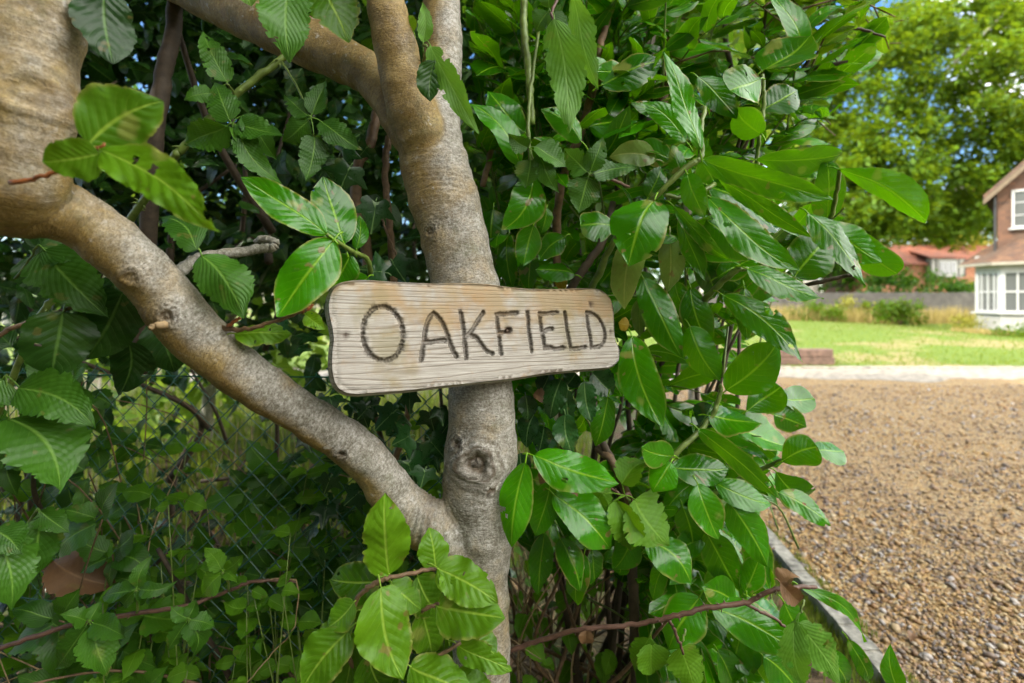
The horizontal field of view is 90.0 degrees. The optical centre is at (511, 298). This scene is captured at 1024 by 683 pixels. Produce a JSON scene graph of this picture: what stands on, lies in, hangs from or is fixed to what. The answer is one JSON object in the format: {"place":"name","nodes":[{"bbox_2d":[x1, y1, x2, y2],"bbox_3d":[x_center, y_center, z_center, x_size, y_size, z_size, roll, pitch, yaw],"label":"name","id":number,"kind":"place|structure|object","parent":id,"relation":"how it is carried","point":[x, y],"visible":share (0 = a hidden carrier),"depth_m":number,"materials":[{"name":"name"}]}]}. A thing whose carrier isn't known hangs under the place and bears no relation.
{"place":"outdoors","nodes":[
{"label":"outdoors","id":0,"kind":"place"},
{"bbox_2d":[0,376,607,579],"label":"grass","id":1,"kind":"structure","parent":0,"point":[256,435],"depth_m":4.26,"materials":[{"name":"green plant"}]},
{"bbox_2d":[0,299,999,682],"bbox_3d":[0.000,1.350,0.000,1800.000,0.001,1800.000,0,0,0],"label":"ground","id":2,"kind":"structure","parent":0,"point":[618,433],"depth_m":3.54,"materials":[{"name":"soil"}]},
{"bbox_2d":[6,57,228,388],"bbox_3d":[-5.611,-1.212,7.262,3.800,5.131,3.019,0,0,0],"label":"garden tree","id":3,"kind":"object","parent":2,"relation":"on","point":[100,383],"depth_m":6.96,"materials":[{"name":"green plant"}]},
{"bbox_2d":[12,155,350,464],"bbox_3d":[-2.715,-0.037,4.444,3.544,3.303,2.411,0,0,-18],"label":"garden shrub","id":4,"kind":"object","parent":2,"relation":"on","point":[196,394],"visible":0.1,"depth_m":4.34,"materials":[{"name":"green plant"}]},
{"bbox_2d":[0,363,448,682],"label":"chain link fence","id":5,"kind":"object","parent":2,"relation":"on","point":[175,435],"visible":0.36,"depth_m":1.20,"materials":[{"name":"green metal"}]},
{"bbox_2d":[0,409,452,682],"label":"nettle patch","id":6,"kind":"object","parent":2,"relation":"on","point":[248,661],"visible":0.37,"depth_m":1.15,"materials":[{"name":"green plant"}]},
{"bbox_2d":[0,236,516,682],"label":"ivy plant","id":7,"kind":"object","parent":2,"relation":"on","point":[323,512],"visible":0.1,"depth_m":1.21,"materials":[{"name":"green plant"}]},
{"bbox_2d":[0,0,517,682],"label":"beech tree","id":8,"kind":"object","parent":2,"relation":"on","point":[454,536],"visible":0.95,"depth_m":0.79,"materials":[{"name":"brown plant"}]},
{"bbox_2d":[0,215,254,610],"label":"bramble shoot","id":9,"kind":"object","parent":8,"relation":"attached to","point":[45,437],"visible":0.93,"depth_m":0.74,"materials":[{"name":"green plant"}]},
{"bbox_2d":[126,32,362,222],"bbox_3d":[-0.528,-0.357,0.967,0.529,0.421,0.235,0,0,0],"label":"bramble shoot","id":10,"kind":"object","parent":8,"relation":"attached to","point":[252,140],"visible":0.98,"depth_m":0.91,"materials":[{"name":"green plant"}]},
{"bbox_2d":[241,176,373,316],"bbox_3d":[-0.288,-0.061,0.862,0.144,0.298,0.294,0,0,25],"label":"laurel shoot","id":11,"kind":"object","parent":8,"relation":"attached to","point":[312,271],"visible":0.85,"depth_m":0.78,"materials":[{"name":"green plant"}]},
{"bbox_2d":[314,109,447,515],"bbox_3d":[-0.238,0.026,1.011,0.270,1.010,0.213,0,0,21],"label":"ivy plant","id":12,"kind":"object","parent":8,"relation":"attached to","point":[346,175],"visible":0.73,"depth_m":0.98,"materials":[{"name":"green plant"}]},
{"bbox_2d":[325,280,619,396],"bbox_3d":[-0.038,0.061,0.893,0.542,0.180,0.058,0,0,-26],"label":"wooden name sign","id":13,"kind":"object","parent":8,"relation":"attached to","point":[386,337],"visible":1,"depth_m":0.85,"materials":[{"name":"brown wood"}]},
{"bbox_2d":[0,363,560,682],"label":"bramble thicket","id":14,"kind":"object","parent":2,"relation":"on","point":[86,543],"visible":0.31,"depth_m":1.23,"materials":[{"name":"green plant"}]},
{"bbox_2d":[41,550,115,596],"bbox_3d":[-0.959,0.611,1.126,0.143,0.097,0.086,0,0,0],"label":"dead leaf","id":15,"kind":"object","parent":14,"relation":"on","point":[62,576],"visible":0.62,"depth_m":1.13,"materials":[{"name":"brown plant"}]},
{"bbox_2d":[0,547,298,682],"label":"bramble shoot","id":16,"kind":"object","parent":14,"relation":"attached to","point":[95,646],"visible":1,"depth_m":0.95,"materials":[{"name":"green plant"}]},
{"bbox_2d":[217,83,470,310],"bbox_3d":[-1.555,-1.006,5.509,3.222,4.719,2.612,0,0,-24],"label":"garden tree","id":17,"kind":"object","parent":2,"relation":"on","point":[351,121],"visible":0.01,"depth_m":5.20,"materials":[{"name":"green plant"}]},
{"bbox_2d":[0,0,767,680],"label":"evergreen shrub","id":18,"kind":"object","parent":2,"relation":"on","point":[168,34],"visible":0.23,"depth_m":1.99,"materials":[{"name":"green plant"}]},
{"bbox_2d":[0,422,774,682],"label":"dead stalks","id":19,"kind":"object","parent":2,"relation":"on","point":[544,672],"visible":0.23,"depth_m":1.47,"materials":[{"name":"brown plant"}]},
{"bbox_2d":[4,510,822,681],"bbox_3d":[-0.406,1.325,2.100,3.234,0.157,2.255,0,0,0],"label":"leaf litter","id":20,"kind":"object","parent":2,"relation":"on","point":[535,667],"visible":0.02,"depth_m":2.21,"materials":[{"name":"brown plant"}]},
{"bbox_2d":[466,58,696,420],"bbox_3d":[0.483,-1.082,5.213,3.076,4.871,2.854,0,0,0],"label":"garden tree","id":21,"kind":"object","parent":2,"relation":"on","point":[489,179],"depth_m":5.35,"materials":[{"name":"green plant"}]},
{"bbox_2d":[510,546,660,682],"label":"nettle patch","id":22,"kind":"object","parent":2,"relation":"on","point":[605,663],"visible":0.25,"depth_m":1.45,"materials":[{"name":"green plant"}]},
{"bbox_2d":[546,259,686,287],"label":"background tree","id":23,"kind":"object","parent":2,"relation":"on","point":[656,271],"depth_m":45.82,"materials":[{"name":"green plant"}]},
{"bbox_2d":[462,0,929,682],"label":"laurel bush","id":24,"kind":"object","parent":2,"relation":"on","point":[738,256],"visible":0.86,"depth_m":1.03,"materials":[{"name":"green plant"}]},
{"bbox_2d":[538,471,544,483],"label":"dead leaf","id":25,"kind":"object","parent":24,"relation":"attached to","point":[541,480],"visible":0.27,"depth_m":0.97,"materials":[{"name":"brown plant"}]},
{"bbox_2d":[508,0,639,259],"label":"bramble shoot","id":26,"kind":"object","parent":24,"relation":"attached to","point":[584,192],"visible":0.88,"depth_m":0.94,"materials":[{"name":"green plant"}]},
{"bbox_2d":[480,0,671,479],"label":"hazel shrub","id":27,"kind":"object","parent":24,"relation":"attached to","point":[572,55],"visible":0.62,"depth_m":0.93,"materials":[{"name":"green plant"}]},
{"bbox_2d":[516,369,713,468],"bbox_3d":[0.223,0.231,1.060,0.451,0.278,0.170,0,0,0],"label":"ivy plant","id":28,"kind":"object","parent":24,"relation":"hanging from","point":[558,397],"visible":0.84,"depth_m":1.03,"materials":[{"name":"green plant"}]},
{"bbox_2d":[533,388,544,402],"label":"dead leaf","id":29,"kind":"object","parent":28,"relation":"hanging from","point":[538,394],"visible":0.87,"depth_m":1.02,"materials":[{"name":"brown plant"}]},
{"bbox_2d":[593,456,669,550],"bbox_3d":[0.210,0.442,1.009,0.143,0.284,0.207,0,0,-11],"label":"bramble shoot","id":30,"kind":"object","parent":24,"relation":"attached to","point":[639,520],"visible":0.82,"depth_m":0.94,"materials":[{"name":"green plant"}]},
{"bbox_2d":[510,567,840,682],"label":"bramble shoot","id":31,"kind":"object","parent":24,"relation":"attached to","point":[801,643],"visible":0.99,"depth_m":0.88,"materials":[{"name":"green plant"}]},
{"bbox_2d":[579,631,593,644],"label":"dead leaf","id":32,"kind":"object","parent":31,"relation":"attached to","point":[585,637],"visible":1,"depth_m":0.94,"materials":[{"name":"brown plant"}]},
{"bbox_2d":[636,0,908,158],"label":"beech sapling","id":33,"kind":"object","parent":24,"relation":"attached to","point":[847,29],"visible":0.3,"depth_m":1.30,"materials":[{"name":"green plant"}]},
{"bbox_2d":[614,0,799,399],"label":"garden tree","id":34,"kind":"object","parent":2,"relation":"on","point":[691,394],"visible":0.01,"depth_m":4.46,"materials":[{"name":"green plant"}]},
{"bbox_2d":[740,548,882,682],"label":"grass","id":35,"kind":"structure","parent":2,"relation":"on","point":[840,646],"depth_m":2.08,"materials":[{"name":"green plant"}]},
{"bbox_2d":[669,292,974,318],"bbox_3d":[22.973,0.490,28.673,34.093,1.740,0.195,0,0,0],"label":"board fence","id":36,"kind":"object","parent":2,"relation":"on","point":[941,300],"visible":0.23,"depth_m":28.59,"materials":[{"name":"wood"}]},
{"bbox_2d":[773,204,897,292],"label":"background tree","id":37,"kind":"object","parent":2,"relation":"on","point":[835,272],"visible":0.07,"depth_m":42.73,"materials":[{"name":"green plant"}]},
{"bbox_2d":[767,527,907,682],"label":"kerb","id":38,"kind":"structure","parent":2,"relation":"on","point":[845,624],"depth_m":2.11,"materials":[{"name":"concrete"}]},
{"bbox_2d":[665,377,1023,682],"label":"gravel drive","id":39,"kind":"structure","parent":2,"relation":"on","point":[913,488],"depth_m":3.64,"materials":[{"name":"beige gravel"}]},
{"bbox_2d":[765,520,918,682],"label":"grass","id":40,"kind":"structure","parent":39,"relation":"on","point":[826,583],"depth_m":2.40,"materials":[{"name":"green plant"}]},
{"bbox_2d":[907,630,916,641],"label":"dead leaf","id":41,"kind":"object","parent":39,"relation":"on","point":[911,636],"visible":1,"depth_m":2.01,"materials":[{"name":"brown plant"}]},
{"bbox_2d":[726,366,1023,368],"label":"edging","id":42,"kind":"object","parent":2,"relation":"on","point":[906,367],"visible":0.41,"depth_m":9.76,"materials":[{"name":"grey concrete"}]},
{"bbox_2d":[856,263,924,292],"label":"garden bush","id":43,"kind":"object","parent":2,"relation":"on","point":[891,281],"visible":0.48,"depth_m":30.48,"materials":[{"name":"green plant"}]},
{"bbox_2d":[771,0,1023,301],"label":"oak tree","id":44,"kind":"object","parent":2,"relation":"on","point":[923,33],"visible":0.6,"depth_m":28.95,"materials":[{"name":"green plant"}]},
{"bbox_2d":[822,245,988,292],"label":"neighbour house","id":45,"kind":"structure","parent":2,"relation":"on","point":[944,260],"depth_m":41.00,"materials":[{"name":"red brick"}]},
{"bbox_2d":[939,261,956,274],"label":"window","id":46,"kind":"structure","parent":45,"relation":"in","point":[950,267],"depth_m":40.37,"materials":[{"name":"white glass"}]},
{"bbox_2d":[879,189,993,253],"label":"golden tree","id":47,"kind":"object","parent":2,"relation":"on","point":[984,242],"visible":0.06,"depth_m":44.32,"materials":[{"name":"yellow plant"}]},
{"bbox_2d":[958,161,1023,331],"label":"house","id":48,"kind":"structure","parent":2,"relation":"on","point":[998,264],"depth_m":18.21,"materials":[{"name":"brick"}]},
{"bbox_2d":[975,271,1000,311],"bbox_3d":[17.221,-0.230,18.499,0.080,1.436,0.998,0,0,1],"label":"window","id":49,"kind":"structure","parent":48,"relation":"in","point":[987,284],"depth_m":18.48,"materials":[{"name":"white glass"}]},
{"bbox_2d":[1001,271,1023,311],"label":"window","id":50,"kind":"structure","parent":48,"relation":"in","point":[1012,282],"depth_m":17.82,"materials":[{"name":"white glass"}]},
{"bbox_2d":[1009,189,1023,229],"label":"window","id":51,"kind":"structure","parent":48,"relation":"in","point":[1017,195],"depth_m":18.16,"materials":[{"name":"white glass"}]},
{"bbox_2d":[0,308,1023,366],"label":"lawn","id":52,"kind":"structure","parent":0,"point":[802,333],"depth_m":13.06,"materials":[{"name":"green plant"}]},
{"bbox_2d":[781,357,834,364],"bbox_3d":[5.112,1.236,10.120,2.400,0.158,0.220,0,0,0],"label":"timber sleeper","id":53,"kind":"object","parent":52,"relation":"on","point":[809,360],"visible":0.31,"depth_m":10.01,"materials":[{"name":"brown wood"}]},
{"bbox_2d":[718,348,832,356],"bbox_3d":[5.098,1.076,10.120,2.370,0.158,0.220,0,0,0],"label":"timber sleeper","id":54,"kind":"object","parent":53,"relation":"on","point":[815,352],"visible":0.35,"depth_m":10.01,"materials":[{"name":"brown wood"}]},
{"bbox_2d":[784,299,847,321],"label":"garden bush","id":55,"kind":"object","parent":52,"relation":"on","point":[816,307],"visible":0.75,"depth_m":25.77,"materials":[{"name":"green plant"}]},
{"bbox_2d":[825,294,875,321],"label":"garden bush","id":56,"kind":"object","parent":52,"relation":"on","point":[848,302],"visible":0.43,"depth_m":26.92,"materials":[{"name":"yellow plant"}]},
{"bbox_2d":[858,299,887,321],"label":"garden bush","id":57,"kind":"object","parent":52,"relation":"on","point":[866,303],"visible":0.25,"depth_m":26.75,"materials":[{"name":"green plant"}]},
{"bbox_2d":[864,295,928,325],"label":"garden bush","id":58,"kind":"object","parent":52,"relation":"on","point":[901,312],"visible":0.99,"depth_m":24.43,"materials":[{"name":"green plant"}]},
{"bbox_2d":[882,265,974,292],"bbox_3d":[25.455,-0.278,30.701,4.894,3.502,3.999,0,0,-18],"label":"garden bush","id":59,"kind":"object","parent":52,"relation":"on","point":[955,287],"visible":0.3,"depth_m":30.28,"materials":[{"name":"green plant"}]},
{"bbox_2d":[946,313,988,330],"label":"flowering plant","id":60,"kind":"object","parent":52,"relation":"on","point":[966,323],"visible":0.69,"depth_m":18.48,"materials":[{"name":"yellow plant"}]},
{"bbox_2d":[983,321,1023,337],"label":"bush","id":61,"kind":"object","parent":52,"relation":"on","point":[999,329],"visible":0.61,"depth_m":15.32,"materials":[{"name":"green plant"}]},
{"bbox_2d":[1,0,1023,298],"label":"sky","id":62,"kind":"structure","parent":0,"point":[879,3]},
{"bbox_2d":[189,369,1023,382],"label":"path","id":63,"kind":"structure","parent":0,"point":[926,375],"depth_m":9.02,"materials":[{"name":"grey concrete"}]},
{"bbox_2d":[718,302,974,324],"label":"dry grass","id":64,"kind":"structure","parent":0,"point":[942,317],"depth_m":25.93,"materials":[{"name":"plant"}]},
{"bbox_2d":[950,327,1021,336],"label":"dry grass","id":65,"kind":"structure","parent":0,"point":[977,331],"depth_m":16.45,"materials":[{"name":"plant"}]}
]}

